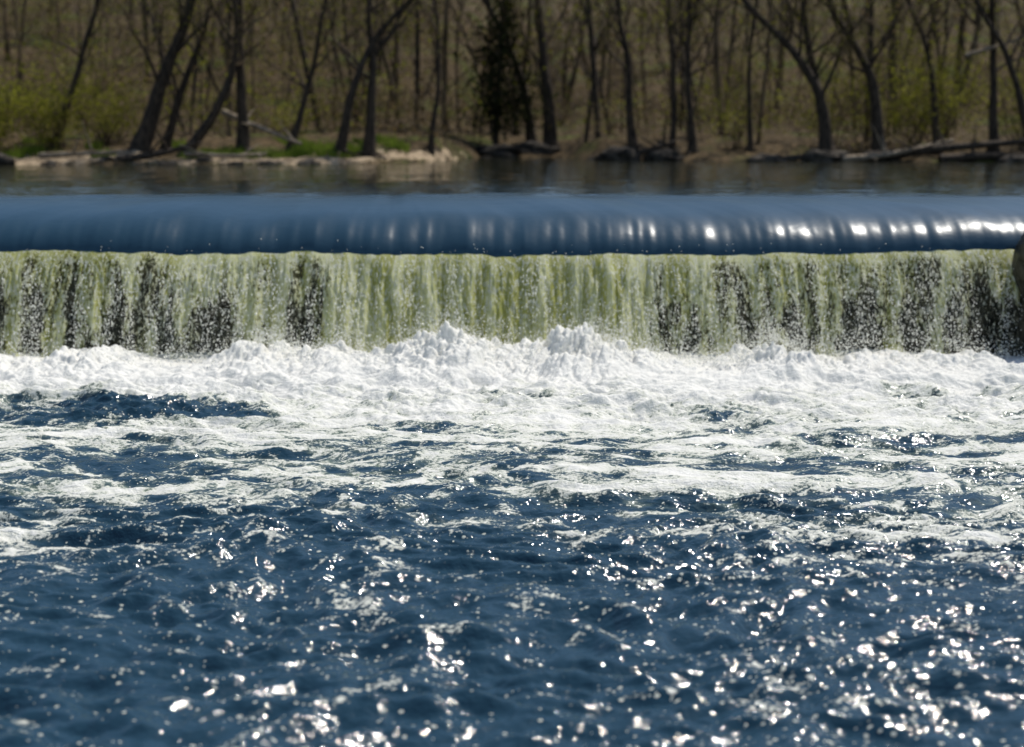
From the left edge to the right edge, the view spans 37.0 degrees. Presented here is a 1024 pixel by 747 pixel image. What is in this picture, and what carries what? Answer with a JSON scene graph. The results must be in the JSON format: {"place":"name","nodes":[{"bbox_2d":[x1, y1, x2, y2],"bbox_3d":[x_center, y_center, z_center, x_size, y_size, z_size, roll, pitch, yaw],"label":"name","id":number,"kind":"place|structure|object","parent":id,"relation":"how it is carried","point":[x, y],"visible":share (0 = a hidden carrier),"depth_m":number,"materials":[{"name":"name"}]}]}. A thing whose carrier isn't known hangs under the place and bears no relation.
{"place":"outdoors","nodes":[
{"label":"outdoors","id":0,"kind":"place"},
{"bbox_2d":[0,320,1023,746],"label":"river water","id":1,"kind":"structure","parent":0,"point":[450,544],"depth_m":9.53,"materials":[{"name":"blue liquid"}]},
{"bbox_2d":[0,254,1014,355],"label":"weir wall","id":2,"kind":"structure","parent":1,"relation":"in","point":[986,308],"depth_m":18.05,"materials":[{"name":"concrete"}]},
{"bbox_2d":[0,249,1021,358],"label":"waterfall","id":3,"kind":"structure","parent":2,"relation":"on","point":[492,278],"depth_m":17.67,"materials":[{"name":"liquid"}]},
{"bbox_2d":[0,239,1023,375],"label":"water droplets","id":4,"kind":"object","parent":1,"relation":"on","point":[786,344],"visible":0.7,"depth_m":17.34,"materials":[{"name":"white liquid"}]},
{"bbox_2d":[1009,234,1023,355],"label":"stone pier","id":5,"kind":"structure","parent":1,"relation":"in","point":[1018,264],"depth_m":17.54,"materials":[{"name":"black stone"}]},
{"bbox_2d":[0,157,1023,256],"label":"upstream water","id":6,"kind":"structure","parent":0,"point":[504,206],"depth_m":18.69,"materials":[{"name":"blue liquid"}]},
{"bbox_2d":[0,0,1023,253],"bbox_3d":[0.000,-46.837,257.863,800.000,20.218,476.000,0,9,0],"label":"forest ground","id":7,"kind":"structure","parent":0,"point":[776,140],"depth_m":72.00,"materials":[{"name":"plant"}]},
{"bbox_2d":[0,153,14,164],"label":"river rock","id":8,"kind":"object","parent":7,"relation":"on","point":[6,159],"visible":0.68,"depth_m":39.54,"materials":[{"name":"stone"}]},
{"bbox_2d":[0,76,54,152],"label":"green shrub","id":9,"kind":"object","parent":7,"relation":"on","point":[4,120],"visible":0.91,"depth_m":41.98,"materials":[{"name":"green plant"}]},
{"bbox_2d":[0,60,57,144],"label":"green shrub","id":10,"kind":"object","parent":7,"relation":"on","point":[1,92],"visible":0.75,"depth_m":42.57,"materials":[{"name":"green plant"}]},
{"bbox_2d":[3,62,102,148],"bbox_3d":[-12.832,-7.362,42.714,2.918,2.684,2.288,0,9,0],"label":"green shrub","id":11,"kind":"object","parent":7,"relation":"on","point":[51,113],"visible":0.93,"depth_m":42.64,"materials":[{"name":"green plant"}]},
{"bbox_2d":[20,0,127,147],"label":"bare tree","id":12,"kind":"object","parent":7,"relation":"on","point":[81,55],"visible":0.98,"depth_m":42.71,"materials":[{"name":"brown plant"}]},
{"bbox_2d":[38,122,123,158],"bbox_3d":[-11.517,-6.213,40.724,2.109,0.987,1.011,2,9,14],"label":"fallen log","id":13,"kind":"object","parent":7,"relation":"on","point":[43,155],"visible":1,"depth_m":40.62,"materials":[{"name":"wood"}]},
{"bbox_2d":[15,26,172,137],"bbox_3d":[-12.533,-8.540,44.959,4.718,3.414,3.049,-8,12,-40],"label":"green shrub","id":14,"kind":"object","parent":7,"relation":"on","point":[84,90],"visible":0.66,"depth_m":45.07,"materials":[{"name":"green plant"}]},
{"bbox_2d":[70,82,141,144],"bbox_3d":[-11.598,-7.282,43.755,2.444,2.114,2.264,0,9,0],"label":"green shrub","id":15,"kind":"object","parent":7,"relation":"on","point":[109,124],"visible":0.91,"depth_m":43.89,"materials":[{"name":"green plant"}]},
{"bbox_2d":[100,156,115,159],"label":"river rock","id":16,"kind":"object","parent":7,"relation":"on","point":[107,158],"visible":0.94,"depth_m":40.23,"materials":[{"name":"stone"}]},
{"bbox_2d":[84,0,226,149],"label":"bare tree","id":17,"kind":"object","parent":7,"relation":"on","point":[174,116],"visible":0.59,"depth_m":42.80,"materials":[{"name":"brown plant"}]},
{"bbox_2d":[88,0,230,151],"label":"bare tree","id":18,"kind":"object","parent":7,"relation":"on","point":[143,137],"visible":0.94,"depth_m":42.03,"materials":[{"name":"brown plant"}]},
{"bbox_2d":[115,121,209,161],"bbox_3d":[-9.208,-6.120,40.488,2.466,1.131,0.789,-5,10,-29],"label":"fallen log","id":19,"kind":"object","parent":7,"relation":"on","point":[150,154],"visible":1,"depth_m":40.44,"materials":[{"name":"brown wood"}]},
{"bbox_2d":[157,161,178,164],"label":"river rock","id":20,"kind":"object","parent":7,"relation":"on","point":[167,163],"visible":0.52,"depth_m":39.77,"materials":[{"name":"stone"}]},
{"bbox_2d":[196,157,211,161],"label":"river rock","id":21,"kind":"object","parent":7,"relation":"on","point":[200,159],"visible":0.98,"depth_m":40.55,"materials":[{"name":"stone"}]},
{"bbox_2d":[1,132,411,158],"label":"grass","id":22,"kind":"structure","parent":7,"relation":"on","point":[305,147],"depth_m":42.79,"materials":[{"name":"green plant"}]},
{"bbox_2d":[178,143,266,161],"bbox_3d":[-7.743,-5.745,40.875,2.310,0.807,0.941,0,9,0],"label":"fallen log","id":23,"kind":"object","parent":7,"relation":"on","point":[197,154],"visible":0.95,"depth_m":40.96,"materials":[{"name":"wood"}]},
{"bbox_2d":[225,161,244,163],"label":"river rock","id":24,"kind":"object","parent":7,"relation":"on","point":[235,162],"visible":0.41,"depth_m":40.03,"materials":[{"name":"stone"}]},
{"bbox_2d":[208,0,271,152],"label":"bare tree","id":25,"kind":"object","parent":7,"relation":"on","point":[243,135],"visible":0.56,"depth_m":42.40,"materials":[{"name":"brown plant"}]},
{"bbox_2d":[174,0,324,157],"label":"bare tree","id":26,"kind":"object","parent":7,"relation":"on","point":[212,116],"visible":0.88,"depth_m":41.91,"materials":[{"name":"brown plant"}]},
{"bbox_2d":[221,109,301,145],"bbox_3d":[-7.037,-6.838,42.427,2.345,1.028,1.272,8,12,43],"label":"fallen log","id":27,"kind":"object","parent":7,"relation":"on","point":[225,112],"visible":1,"depth_m":42.37,"materials":[{"name":"wood"}]},
{"bbox_2d":[256,160,278,163],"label":"river rock","id":28,"kind":"object","parent":7,"relation":"on","point":[267,162],"visible":0.42,"depth_m":40.40,"materials":[{"name":"stone"}]},
{"bbox_2d":[247,94,320,139],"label":"green shrub","id":29,"kind":"object","parent":7,"relation":"on","point":[272,120],"visible":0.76,"depth_m":45.37,"materials":[{"name":"green plant"}]},
{"bbox_2d":[274,0,401,149],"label":"bare tree","id":30,"kind":"object","parent":7,"relation":"on","point":[300,115],"visible":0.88,"depth_m":43.38,"materials":[{"name":"brown plant"}]},
{"bbox_2d":[278,0,426,156],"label":"bare tree","id":31,"kind":"object","parent":7,"relation":"on","point":[341,144],"visible":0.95,"depth_m":42.75,"materials":[{"name":"brown plant"}]},
{"bbox_2d":[277,0,445,157],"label":"bare tree","id":32,"kind":"object","parent":7,"relation":"on","point":[369,145],"visible":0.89,"depth_m":43.01,"materials":[{"name":"brown plant"}]},
{"bbox_2d":[375,0,455,156],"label":"bare tree","id":33,"kind":"object","parent":7,"relation":"on","point":[431,147],"visible":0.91,"depth_m":46.15,"materials":[{"name":"brown plant"}]},
{"bbox_2d":[433,0,564,144],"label":"evergreen tree","id":34,"kind":"object","parent":7,"relation":"on","point":[498,93],"visible":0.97,"depth_m":54.82,"materials":[{"name":"green plant"}]},
{"bbox_2d":[475,144,523,156],"bbox_3d":[-0.435,-7.609,53.453,1.784,0.837,1.414,0,9,0],"label":"river rock","id":35,"kind":"object","parent":7,"relation":"on","point":[504,150],"visible":0.49,"depth_m":52.95,"materials":[{"name":"stone"}]},
{"bbox_2d":[0,0,1023,150],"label":"distant forest","id":36,"kind":"object","parent":7,"relation":"on","point":[592,75],"visible":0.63,"depth_m":58.02,"materials":[{"name":"brown plant"}]},
{"bbox_2d":[479,0,566,141],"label":"bare tree","id":37,"kind":"object","parent":7,"relation":"on","point":[530,134],"visible":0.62,"depth_m":55.90,"materials":[{"name":"brown plant"}]},
{"bbox_2d":[513,140,561,155],"bbox_3d":[0.768,-7.808,54.492,2.143,0.996,1.598,0,9,0],"label":"river rock","id":38,"kind":"object","parent":7,"relation":"on","point":[531,146],"visible":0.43,"depth_m":53.91,"materials":[{"name":"stone"}]},
{"bbox_2d":[531,151,545,154],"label":"river rock","id":39,"kind":"object","parent":7,"relation":"on","point":[539,153],"visible":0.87,"depth_m":53.66,"materials":[{"name":"stone"}]},
{"bbox_2d":[502,0,583,147],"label":"bare tree","id":40,"kind":"object","parent":7,"relation":"on","point":[550,138],"visible":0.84,"depth_m":54.94,"materials":[{"name":"brown plant"}]},
{"bbox_2d":[571,0,659,148],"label":"bare tree","id":41,"kind":"object","parent":7,"relation":"on","point":[630,121],"visible":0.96,"depth_m":49.10,"materials":[{"name":"brown plant"}]},
{"bbox_2d":[598,146,641,160],"bbox_3d":[3.288,-6.571,46.545,1.345,0.693,1.152,0,9,0],"label":"river rock","id":42,"kind":"object","parent":7,"relation":"on","point":[616,153],"visible":0.57,"depth_m":46.14,"materials":[{"name":"stone"}]},
{"bbox_2d":[596,117,676,159],"bbox_3d":[3.760,-6.982,46.600,2.413,1.726,0.920,2,9,15],"label":"fallen log","id":43,"kind":"object","parent":7,"relation":"on","point":[653,147],"visible":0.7,"depth_m":46.47,"materials":[{"name":"brown wood"}]},
{"bbox_2d":[647,148,683,160],"bbox_3d":[4.648,-6.536,46.445,1.129,0.592,0.942,0,9,0],"label":"river rock","id":44,"kind":"object","parent":7,"relation":"on","point":[667,154],"visible":0.66,"depth_m":46.11,"materials":[{"name":"stone"}]},
{"bbox_2d":[639,0,738,151],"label":"bare tree","id":45,"kind":"object","parent":7,"relation":"on","point":[673,128],"visible":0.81,"depth_m":48.15,"materials":[{"name":"brown plant"}]},
{"bbox_2d":[628,0,776,154],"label":"bare tree","id":46,"kind":"object","parent":7,"relation":"on","point":[692,147],"visible":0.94,"depth_m":47.51,"materials":[{"name":"brown plant"}]},
{"bbox_2d":[701,89,777,148],"bbox_3d":[7.129,-7.939,47.889,2.422,2.016,2.328,0,9,0],"label":"green shrub","id":47,"kind":"object","parent":7,"relation":"on","point":[734,134],"visible":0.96,"depth_m":47.84,"materials":[{"name":"green plant"}]},
{"bbox_2d":[669,0,856,151],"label":"bare tree","id":48,"kind":"object","parent":7,"relation":"on","point":[749,147],"visible":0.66,"depth_m":47.05,"materials":[{"name":"brown plant"}]},
{"bbox_2d":[746,153,786,160],"bbox_3d":[7.516,-6.249,45.111,1.277,0.508,0.894,0,9,0],"label":"river rock","id":49,"kind":"object","parent":7,"relation":"on","point":[766,157],"visible":0.56,"depth_m":44.81,"materials":[{"name":"stone"}]},
{"bbox_2d":[784,155,800,159],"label":"river rock","id":50,"kind":"object","parent":7,"relation":"on","point":[791,157],"visible":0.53,"depth_m":45.29,"materials":[{"name":"stone"}]},
{"bbox_2d":[689,0,923,151],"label":"bare tree","id":51,"kind":"object","parent":7,"relation":"on","point":[825,140],"visible":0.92,"depth_m":45.04,"materials":[{"name":"brown plant"}]},
{"bbox_2d":[799,149,840,160],"bbox_3d":[9.018,-6.291,44.863,1.213,0.598,0.906,0,9,0],"label":"river rock","id":52,"kind":"object","parent":7,"relation":"on","point":[815,155],"visible":0.55,"depth_m":44.57,"materials":[{"name":"stone"}]},
{"bbox_2d":[753,0,892,150],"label":"bare tree","id":53,"kind":"object","parent":7,"relation":"on","point":[813,68],"visible":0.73,"depth_m":45.46,"materials":[{"name":"brown plant"}]},
{"bbox_2d":[791,69,886,147],"bbox_3d":[10.022,-8.145,47.374,2.802,2.553,3.698,5,10,29],"label":"green shrub","id":54,"kind":"object","parent":7,"relation":"on","point":[831,119],"visible":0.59,"depth_m":47.60,"materials":[{"name":"green plant"}]},
{"bbox_2d":[831,150,850,159],"bbox_3d":[9.500,-6.386,45.343,1.150,0.457,0.799,0,9,0],"label":"river rock","id":55,"kind":"object","parent":7,"relation":"on","point":[841,152],"visible":0.2,"depth_m":45.13,"materials":[{"name":"stone"}]},
{"bbox_2d":[860,149,898,160],"bbox_3d":[10.847,-6.362,45.196,1.237,0.518,0.958,0,9,0],"label":"river rock","id":56,"kind":"object","parent":7,"relation":"on","point":[879,159],"visible":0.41,"depth_m":44.82,"materials":[{"name":"stone"}]},
{"bbox_2d":[807,6,959,149],"bbox_3d":[11.434,-8.994,47.104,4.649,4.517,3.625,3,9,18],"label":"green shrub","id":57,"kind":"object","parent":7,"relation":"on","point":[863,117],"visible":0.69,"depth_m":47.09,"materials":[{"name":"green plant"}]},
{"bbox_2d":[805,0,969,150],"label":"bare tree","id":58,"kind":"object","parent":7,"relation":"on","point":[875,104],"visible":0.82,"depth_m":44.97,"materials":[{"name":"brown plant"}]},
{"bbox_2d":[841,123,953,160],"bbox_3d":[11.353,-6.694,44.453,3.500,1.132,0.747,-2,9,-11],"label":"fallen log","id":59,"kind":"object","parent":7,"relation":"on","point":[876,156],"visible":0.99,"depth_m":44.46,"materials":[{"name":"wood"}]},
{"bbox_2d":[864,35,978,147],"bbox_3d":[12.429,-8.335,46.329,3.034,3.956,3.609,7,11,37],"label":"green shrub","id":60,"kind":"object","parent":7,"relation":"on","point":[899,120],"visible":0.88,"depth_m":46.19,"materials":[{"name":"green plant"}]},
{"bbox_2d":[869,22,1006,143],"bbox_3d":[13.261,-8.935,47.019,4.394,4.157,3.783,0,9,0],"label":"green shrub","id":61,"kind":"object","parent":7,"relation":"on","point":[953,100],"visible":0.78,"depth_m":46.92,"materials":[{"name":"green plant"}]},
{"bbox_2d":[894,0,995,154],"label":"bare tree","id":62,"kind":"object","parent":7,"relation":"on","point":[935,121],"visible":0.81,"depth_m":45.51,"materials":[{"name":"brown plant"}]},
{"bbox_2d":[866,127,1023,160],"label":"fallen log","id":63,"kind":"object","parent":7,"relation":"on","point":[943,147],"visible":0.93,"depth_m":44.52,"materials":[{"name":"brown wood"}]},
{"bbox_2d":[938,128,1023,161],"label":"fallen log","id":64,"kind":"object","parent":7,"relation":"on","point":[972,155],"visible":0.74,"depth_m":44.35,"materials":[{"name":"brown wood"}]},
{"bbox_2d":[952,57,1023,149],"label":"green shrub","id":65,"kind":"object","parent":7,"relation":"on","point":[1013,126],"visible":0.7,"depth_m":46.13,"materials":[{"name":"green plant"}]},
{"bbox_2d":[955,0,1023,151],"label":"bare tree","id":66,"kind":"object","parent":7,"relation":"on","point":[993,131],"visible":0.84,"depth_m":44.88,"materials":[{"name":"brown plant"}]},
{"bbox_2d":[963,0,1023,132],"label":"bare tree","id":67,"kind":"object","parent":7,"relation":"on","point":[1011,70],"visible":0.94,"depth_m":44.43,"materials":[{"name":"brown plant"}]},
{"bbox_2d":[964,29,1023,56],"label":"fallen log","id":68,"kind":"object","parent":7,"relation":"on","point":[988,48],"visible":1,"depth_m":44.61,"materials":[{"name":"wood"}]},
{"bbox_2d":[996,155,1023,161],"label":"river rock","id":69,"kind":"object","parent":7,"relation":"on","point":[1013,158],"visible":0.41,"depth_m":43.81,"materials":[{"name":"stone"}]}
]}

